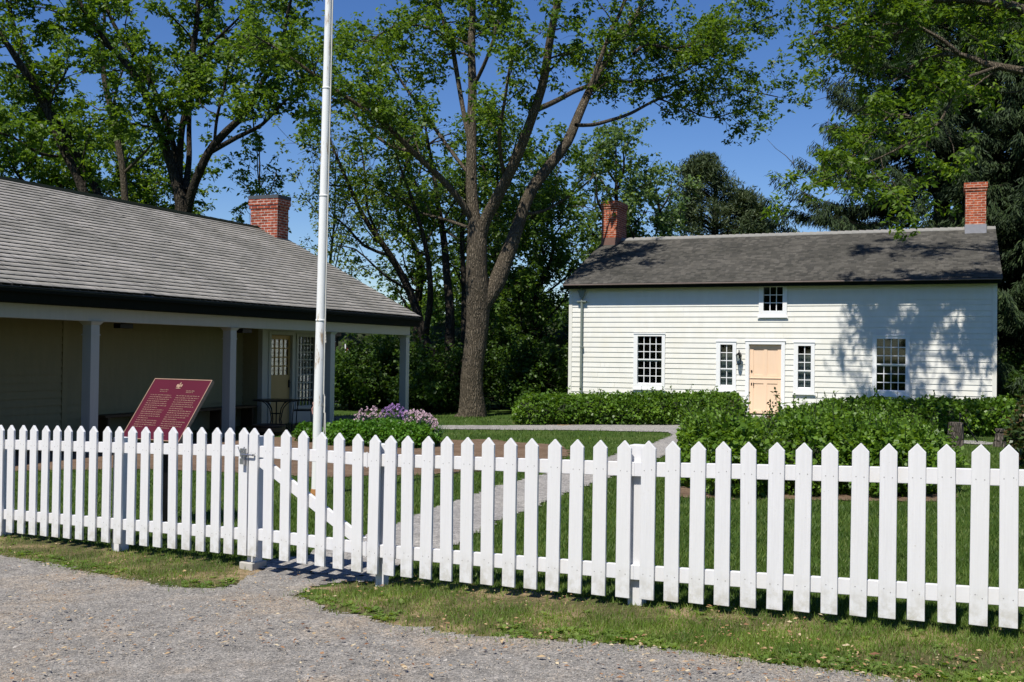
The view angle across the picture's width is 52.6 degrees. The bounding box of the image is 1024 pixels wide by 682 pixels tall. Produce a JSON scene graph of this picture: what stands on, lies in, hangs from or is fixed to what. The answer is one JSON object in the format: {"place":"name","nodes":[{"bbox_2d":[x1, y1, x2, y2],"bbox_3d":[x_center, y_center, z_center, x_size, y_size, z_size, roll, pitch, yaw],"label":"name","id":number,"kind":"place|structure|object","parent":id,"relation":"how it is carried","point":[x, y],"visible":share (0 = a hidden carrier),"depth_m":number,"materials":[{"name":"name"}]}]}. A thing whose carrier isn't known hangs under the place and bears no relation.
{"place":"outdoors","nodes":[
{"label":"outdoors","id":0,"kind":"place"},
{"bbox_2d":[0,499,911,681],"bbox_3d":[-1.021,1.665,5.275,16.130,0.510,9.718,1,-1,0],"label":"road","id":1,"kind":"structure","parent":0,"point":[242,670],"depth_m":5.81,"materials":[{"name":"grey gravel"}]},
{"bbox_2d":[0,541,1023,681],"bbox_3d":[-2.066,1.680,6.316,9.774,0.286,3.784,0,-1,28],"label":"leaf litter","id":2,"kind":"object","parent":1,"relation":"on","point":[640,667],"visible":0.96,"depth_m":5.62,"materials":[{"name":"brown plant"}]},
{"bbox_2d":[261,424,679,581],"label":"path","id":3,"kind":"structure","parent":0,"point":[661,445],"depth_m":11.45,"materials":[{"name":"grey concrete"}]},
{"bbox_2d":[0,0,1012,312],"label":"sky","id":4,"kind":"structure","parent":0,"point":[792,133],"materials":[{"name":"blue"}]},
{"bbox_2d":[0,532,1023,681],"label":"verge","id":5,"kind":"structure","parent":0,"point":[551,596],"depth_m":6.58,"materials":[{"name":"plant"}]},
{"bbox_2d":[0,425,266,570],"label":"picket fence","id":6,"kind":"object","parent":5,"relation":"on","point":[123,524],"visible":0.98,"depth_m":8.79,"materials":[{"name":"paint"}]},
{"bbox_2d":[0,540,1023,681],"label":"verge weeds","id":7,"kind":"object","parent":5,"relation":"on","point":[571,628],"visible":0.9,"depth_m":5.74,"materials":[{"name":"green plant"}]},
{"bbox_2d":[367,435,1023,628],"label":"picket fence","id":8,"kind":"object","parent":5,"relation":"on","point":[635,572],"visible":0.98,"depth_m":6.37,"materials":[{"name":"paint"}]},
{"bbox_2d":[238,428,368,571],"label":"garden gate","id":9,"kind":"structure","parent":8,"relation":"attached to","point":[354,544],"depth_m":7.79,"materials":[{"name":"paint"}]},
{"bbox_2d":[14,398,1023,629],"bbox_3d":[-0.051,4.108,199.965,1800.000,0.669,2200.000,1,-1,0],"label":"ground","id":10,"kind":"structure","parent":0,"point":[495,410],"depth_m":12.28,"materials":[{"name":"plant"}]},
{"bbox_2d":[0,0,123,195],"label":"leaning tree","id":11,"kind":"object","parent":10,"relation":"on","point":[42,114],"visible":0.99,"depth_m":36.70,"materials":[{"name":"green plant"}]},
{"bbox_2d":[0,96,142,202],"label":"leafy tree","id":12,"kind":"object","parent":10,"relation":"on","point":[38,168],"visible":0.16,"depth_m":48.17,"materials":[{"name":"green plant"}]},
{"bbox_2d":[71,7,166,200],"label":"slender tree","id":13,"kind":"object","parent":10,"relation":"on","point":[118,148],"visible":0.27,"depth_m":46.05,"materials":[{"name":"green plant"}]},
{"bbox_2d":[82,117,229,214],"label":"leafy tree","id":14,"kind":"object","parent":10,"relation":"on","point":[148,194],"visible":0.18,"depth_m":53.27,"materials":[{"name":"green plant"}]},
{"bbox_2d":[124,378,213,521],"bbox_3d":[-3.388,1.116,10.174,0.811,1.479,0.442,0,-1,30],"label":"interpretive plaque","id":15,"kind":"object","parent":10,"relation":"on","point":[166,405],"visible":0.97,"depth_m":10.16,"materials":[{"name":"red metal"}]},
{"bbox_2d":[0,0,375,212],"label":"many limbed tree","id":16,"kind":"object","parent":10,"relation":"on","point":[193,81],"visible":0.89,"depth_m":39.82,"materials":[{"name":"green plant"}]},
{"bbox_2d":[0,176,421,453],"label":"porch building","id":17,"kind":"structure","parent":10,"relation":"on","point":[187,295],"depth_m":20.80,"materials":[{"name":"grey wood"}]},
{"bbox_2d":[113,323,132,328],"bbox_3d":[-6.933,-0.355,18.501,0.160,0.260,0.320,0,-1,22],"label":"porch lamp","id":18,"kind":"object","parent":17,"relation":"attached to","point":[124,325],"visible":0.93,"depth_m":18.41,"materials":[{"name":"black metal"}]},
{"bbox_2d":[98,405,256,440],"bbox_3d":[-6.913,1.683,21.699,0.380,0.485,4.690,0,-1,22],"label":"porch bench","id":19,"kind":"object","parent":17,"relation":"on","point":[247,415],"visible":0.56,"depth_m":22.68,"materials":[{"name":"brown wood"}]},
{"bbox_2d":[237,328,251,332],"bbox_3d":[-5.605,-0.300,21.711,0.160,0.260,0.320,0,-1,22],"label":"porch lamp","id":20,"kind":"object","parent":17,"relation":"attached to","point":[242,330],"visible":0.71,"depth_m":21.59,"materials":[{"name":"black metal"}]},
{"bbox_2d":[251,423,285,435],"bbox_3d":[-5.062,1.842,21.579,0.704,0.210,0.704,1,-1,0],"label":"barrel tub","id":21,"kind":"object","parent":17,"relation":"on","point":[275,428],"visible":0.82,"depth_m":21.32,"materials":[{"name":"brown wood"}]},
{"bbox_2d":[253,399,298,428],"bbox_3d":[-5.248,1.633,23.081,1.040,0.658,1.040,1,-1,0],"label":"patio table","id":22,"kind":"object","parent":17,"relation":"on","point":[276,401],"visible":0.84,"depth_m":22.98,"materials":[{"name":"black metal"}]},
{"bbox_2d":[270,335,290,423],"bbox_3d":[-5.481,0.916,24.481,0.111,2.100,0.838,0,-1,22],"label":"door","id":23,"kind":"structure","parent":17,"relation":"in","point":[280,356],"depth_m":24.55,"materials":[{"name":"paint"}]},
{"bbox_2d":[291,395,313,430],"bbox_3d":[-4.556,1.507,22.883,0.535,0.925,0.459,1,-1,0],"label":"patio chair","id":24,"kind":"object","parent":17,"relation":"on","point":[310,410],"visible":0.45,"depth_m":22.68,"materials":[{"name":"black metal"}]},
{"bbox_2d":[295,334,314,408],"bbox_3d":[-5.065,0.738,25.422,0.067,1.819,0.861,0,-1,22],"label":"window frame","id":25,"kind":"structure","parent":17,"relation":"in","point":[304,342],"depth_m":25.43,"materials":[{"name":"paint"}]},
{"bbox_2d":[221,126,302,232],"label":"leafy tree","id":26,"kind":"object","parent":10,"relation":"on","point":[257,148],"visible":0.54,"depth_m":44.17,"materials":[{"name":"green plant"}]},
{"bbox_2d":[15,437,569,476],"bbox_3d":[-3.879,1.917,17.778,9.941,0.016,6.800,1,-1,0],"label":"soil bed","id":27,"kind":"object","parent":10,"relation":"on","point":[499,449],"visible":0.2,"depth_m":16.90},
{"bbox_2d":[292,420,322,441],"bbox_3d":[-3.943,1.786,20.235,0.675,0.486,0.812,1,-1,0],"label":"herb mound","id":28,"kind":"object","parent":27,"relation":"on","point":[307,427],"visible":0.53,"depth_m":20.06,"materials":[{"name":"green plant"}]},
{"bbox_2d":[350,406,384,420],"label":"flower clump","id":29,"kind":"object","parent":27,"relation":"on","point":[373,414],"visible":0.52,"depth_m":20.93,"materials":[{"name":"pink plant"}]},
{"bbox_2d":[322,417,442,447],"bbox_3d":[-2.494,1.736,19.639,2.408,0.609,1.800,1,-1,0],"label":"herb mound","id":30,"kind":"object","parent":27,"relation":"on","point":[383,429],"visible":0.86,"depth_m":19.23,"materials":[{"name":"green plant"}]},
{"bbox_2d":[404,409,444,445],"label":"flower clump","id":31,"kind":"object","parent":27,"relation":"on","point":[417,417],"visible":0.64,"depth_m":19.48,"materials":[{"name":"pink plant"}]},
{"bbox_2d":[310,0,332,496],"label":"flagpole","id":32,"kind":"object","parent":10,"relation":"on","point":[319,378],"visible":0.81,"depth_m":12.44,"materials":[{"name":"metal"}]},
{"bbox_2d":[292,128,373,350],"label":"young tree","id":33,"kind":"object","parent":10,"relation":"on","point":[331,248],"visible":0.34,"depth_m":41.98,"materials":[{"name":"green plant"}]},
{"bbox_2d":[334,333,398,409],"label":"dark shrub","id":34,"kind":"object","parent":10,"relation":"on","point":[349,374],"visible":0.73,"depth_m":35.88,"materials":[{"name":"green plant"}]},
{"bbox_2d":[334,334,419,406],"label":"dark shrub","id":35,"kind":"object","parent":10,"relation":"on","point":[384,361],"visible":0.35,"depth_m":37.63,"materials":[{"name":"green plant"}]},
{"bbox_2d":[261,66,503,402],"bbox_3d":[-4.263,-3.856,36.057,5.645,12.090,7.963,0,-1,32],"label":"multi stem tree","id":36,"kind":"object","parent":10,"relation":"on","point":[424,327],"visible":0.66,"depth_m":35.49,"materials":[{"name":"green plant"}]},
{"bbox_2d":[379,403,407,419],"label":"flower clump","id":37,"kind":"object","parent":10,"relation":"on","point":[389,414],"visible":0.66,"depth_m":20.98,"materials":[{"name":"purple plant"}]},
{"bbox_2d":[386,284,439,310],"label":"tree","id":38,"kind":"object","parent":10,"relation":"on","point":[424,290],"depth_m":78.61,"materials":[{"name":"green plant"}]},
{"bbox_2d":[368,327,460,407],"bbox_3d":[-3.633,1.408,38.950,3.428,4.178,4.660,1,-1,-17],"label":"dark shrub","id":39,"kind":"object","parent":10,"relation":"on","point":[432,335],"visible":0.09,"depth_m":38.64,"materials":[{"name":"green plant"}]},
{"bbox_2d":[384,334,463,412],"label":"dark shrub","id":40,"kind":"object","parent":10,"relation":"on","point":[427,392],"visible":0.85,"depth_m":34.62,"materials":[{"name":"green plant"}]},
{"bbox_2d":[347,94,515,342],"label":"leafy tree","id":41,"kind":"object","parent":10,"relation":"on","point":[417,276],"visible":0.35,"depth_m":46.73,"materials":[{"name":"green plant"}]},
{"bbox_2d":[422,285,460,323],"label":"tree","id":42,"kind":"object","parent":10,"relation":"on","point":[435,306],"visible":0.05,"depth_m":71.48,"materials":[{"name":"green plant"}]},
{"bbox_2d":[338,288,568,396],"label":"thicket","id":43,"kind":"object","parent":10,"relation":"on","point":[439,327],"visible":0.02,"depth_m":48.77,"materials":[{"name":"green plant"}]},
{"bbox_2d":[421,341,498,410],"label":"dark shrub","id":44,"kind":"object","parent":10,"relation":"on","point":[487,373],"visible":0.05,"depth_m":36.54,"materials":[{"name":"green plant"}]},
{"bbox_2d":[407,86,586,400],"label":"leafy tree","id":45,"kind":"object","parent":10,"relation":"on","point":[491,143],"visible":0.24,"depth_m":43.34,"materials":[{"name":"green plant"}]},
{"bbox_2d":[459,318,535,408],"bbox_3d":[-0.384,0.970,37.975,3.277,3.584,3.639,1,-1,0],"label":"dark shrub","id":46,"kind":"object","parent":10,"relation":"on","point":[501,335],"visible":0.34,"depth_m":37.42,"materials":[{"name":"green plant"}]},
{"bbox_2d":[216,0,823,416],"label":"shade tree","id":47,"kind":"object","parent":10,"relation":"on","point":[710,36],"visible":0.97,"depth_m":33.77,"materials":[{"name":"green plant"}]},
{"bbox_2d":[483,330,567,410],"bbox_3d":[0.454,1.724,35.703,3.655,4.245,3.494,1,-1,0],"label":"dark shrub","id":48,"kind":"object","parent":10,"relation":"on","point":[529,365],"visible":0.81,"depth_m":35.30,"materials":[{"name":"green plant"}]},
{"bbox_2d":[457,159,600,348],"bbox_3d":[1.032,-2.122,38.791,5.940,9.291,5.826,0,-1,26],"label":"leafy tree","id":49,"kind":"object","parent":10,"relation":"on","point":[535,309],"visible":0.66,"depth_m":38.32,"materials":[{"name":"green plant"}]},
{"bbox_2d":[510,332,567,400],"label":"dark shrub","id":50,"kind":"object","parent":10,"relation":"on","point":[547,345],"visible":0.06,"depth_m":36.58,"materials":[{"name":"green plant"}]},
{"bbox_2d":[519,423,586,424],"bbox_3d":[1.580,2.085,26.647,3.482,0.011,1.965,1,-1,-30],"label":"mulch patch","id":51,"kind":"object","parent":10,"relation":"on","point":[564,424],"visible":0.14,"depth_m":25.68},
{"bbox_2d":[561,111,670,279],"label":"poplar tree","id":52,"kind":"object","parent":10,"relation":"on","point":[620,137],"visible":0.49,"depth_m":53.54,"materials":[{"name":"green plant"}]},
{"bbox_2d":[510,384,749,424],"bbox_3d":[3.059,1.656,26.479,6.284,1.171,1.587,1,-1,-10],"label":"clipped hedge","id":53,"kind":"object","parent":10,"relation":"on","point":[654,407],"visible":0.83,"depth_m":25.97,"materials":[{"name":"green plant"}]},
{"bbox_2d":[622,161,703,237],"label":"poplar tree","id":54,"kind":"object","parent":10,"relation":"on","point":[661,222],"visible":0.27,"depth_m":55.50,"materials":[{"name":"green plant"}]},
{"bbox_2d":[644,150,785,235],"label":"pine tree","id":55,"kind":"object","parent":10,"relation":"on","point":[741,207],"visible":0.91,"depth_m":61.41,"materials":[{"name":"green plant"}]},
{"bbox_2d":[675,397,789,497],"bbox_3d":[3.113,1.411,14.930,1.594,1.317,6.731,1,-1,9],"label":"leafy bush","id":56,"kind":"object","parent":10,"relation":"on","point":[710,428],"visible":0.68,"depth_m":12.34,"materials":[{"name":"green plant"}]},
{"bbox_2d":[764,399,776,425],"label":"rose shoot","id":57,"kind":"object","parent":10,"relation":"on","point":[771,409],"visible":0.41,"depth_m":15.15,"materials":[{"name":"green plant"}]},
{"bbox_2d":[770,387,783,426],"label":"rose shoot","id":58,"kind":"object","parent":10,"relation":"on","point":[776,395],"visible":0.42,"depth_m":15.22,"materials":[{"name":"green plant"}]},
{"bbox_2d":[563,182,1002,417],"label":"clapboard house","id":59,"kind":"structure","parent":10,"relation":"on","point":[811,315],"depth_m":30.93,"materials":[{"name":"paint"}]},
{"bbox_2d":[632,333,664,389],"bbox_3d":[4.241,0.631,31.959,1.053,1.754,0.205,0,-1,22],"label":"window","id":60,"kind":"structure","parent":59,"relation":"in","point":[636,385],"depth_m":31.95,"materials":[{"name":"white paint"}]},
{"bbox_2d":[714,341,736,391],"bbox_3d":[6.421,0.759,31.055,0.661,1.530,0.205,0,-1,22],"label":"window","id":61,"kind":"structure","parent":59,"relation":"in","point":[725,363],"depth_m":31.07,"materials":[{"name":"white paint"}]},
{"bbox_2d":[736,350,741,364],"bbox_3d":[6.721,0.479,30.757,0.190,0.448,0.234,1,-1,0],"label":"wall lantern","id":62,"kind":"object","parent":59,"relation":"attached to","point":[740,355],"depth_m":30.72,"materials":[{"name":"black metal"}]},
{"bbox_2d":[749,344,780,413],"bbox_3d":[7.482,1.129,30.631,0.920,2.050,0.107,0,-1,22],"label":"door","id":63,"kind":"structure","parent":59,"relation":"in","point":[765,360],"depth_m":30.64,"materials":[{"name":"beige paint"}]},
{"bbox_2d":[757,286,787,317],"bbox_3d":[7.699,-1.167,30.560,0.873,0.966,0.205,0,-1,22],"label":"window","id":64,"kind":"structure","parent":59,"relation":"in","point":[762,314],"depth_m":30.50,"materials":[{"name":"white paint"}]},
{"bbox_2d":[792,342,814,394],"bbox_3d":[8.510,0.790,30.191,0.655,1.544,0.205,0,-1,22],"label":"window","id":65,"kind":"structure","parent":59,"relation":"in","point":[803,365],"depth_m":30.20,"materials":[{"name":"white paint"}]},
{"bbox_2d":[871,335,910,396],"bbox_3d":[10.704,0.701,29.286,1.053,1.746,0.205,0,-1,22],"label":"window","id":66,"kind":"structure","parent":59,"relation":"in","point":[891,393],"depth_m":29.24,"materials":[{"name":"white paint"}]},
{"bbox_2d":[760,390,857,495],"bbox_3d":[4.605,1.392,16.099,1.797,1.445,8.857,0,-1,17],"label":"leafy bush","id":67,"kind":"object","parent":10,"relation":"on","point":[812,426],"visible":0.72,"depth_m":12.58,"materials":[{"name":"green plant"}]},
{"bbox_2d":[680,486,959,500],"bbox_3d":[3.629,1.835,12.429,3.535,0.130,1.794,1,-1,9],"label":"mulch strip","id":68,"kind":"object","parent":10,"relation":"on","point":[684,491],"visible":0.23,"depth_m":12.12,"materials":[{"name":"brown soil"}]},
{"bbox_2d":[760,0,1023,241],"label":"overhanging tree","id":69,"kind":"object","parent":10,"relation":"on","point":[922,17],"visible":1,"depth_m":21.50,"materials":[{"name":"green plant"}]},
{"bbox_2d":[760,0,1023,391],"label":"tree","id":70,"kind":"object","parent":10,"relation":"on","point":[825,218],"visible":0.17,"depth_m":38.83,"materials":[{"name":"green plant"}]},
{"bbox_2d":[829,399,969,497],"bbox_3d":[5.629,1.470,15.518,2.187,1.296,8.217,0,-1,21],"label":"leafy bush","id":71,"kind":"object","parent":10,"relation":"on","point":[875,434],"visible":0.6,"depth_m":12.38,"materials":[{"name":"green plant"}]},
{"bbox_2d":[818,386,1020,436],"bbox_3d":[9.375,1.666,23.954,5.320,1.291,1.759,1,-1,-9],"label":"clipped hedge","id":72,"kind":"object","parent":10,"relation":"on","point":[984,416],"visible":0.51,"depth_m":23.56,"materials":[{"name":"green plant"}]},
{"bbox_2d":[947,422,963,447],"bbox_3d":[8.870,1.882,20.740,0.354,0.513,0.349,1,-1,0],"label":"log stump","id":73,"kind":"object","parent":10,"relation":"on","point":[957,428],"visible":0.67,"depth_m":20.62,"materials":[{"name":"wood"}]},
{"bbox_2d":[959,413,977,441],"bbox_3d":[9.573,1.833,21.950,0.419,0.628,0.450,1,-1,0],"label":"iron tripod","id":74,"kind":"object","parent":73,"relation":"in","point":[960,416],"visible":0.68,"depth_m":21.84,"materials":[{"name":"black metal"}]},
{"bbox_2d":[926,17,1023,396],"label":"spruce tree","id":75,"kind":"object","parent":10,"relation":"on","point":[1009,222],"visible":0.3,"depth_m":35.65,"materials":[{"name":"green plant"}]},
{"bbox_2d":[964,440,991,443],"bbox_3d":[9.676,2.122,21.741,0.840,0.002,0.994,1,-1,0],"label":"sand circle","id":76,"kind":"object","parent":10,"relation":"on","point":[973,442],"visible":0.54,"depth_m":21.68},
{"bbox_2d":[992,428,1005,447],"bbox_3d":[9.821,1.960,20.884,0.299,0.388,0.294,1,-1,0],"label":"log stump","id":77,"kind":"object","parent":10,"relation":"on","point":[998,438],"visible":0.83,"depth_m":20.81,"materials":[{"name":"wood"}]},
{"bbox_2d":[997,346,1023,404],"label":"dark shrub","id":78,"kind":"object","parent":10,"relation":"on","point":[1018,362],"visible":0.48,"depth_m":33.53,"materials":[{"name":"green plant"}]},
{"bbox_2d":[999,385,1023,467],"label":"rose bush","id":79,"kind":"object","parent":10,"relation":"on","point":[1015,431],"visible":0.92,"depth_m":17.22,"materials":[{"name":"green plant"}]}
]}

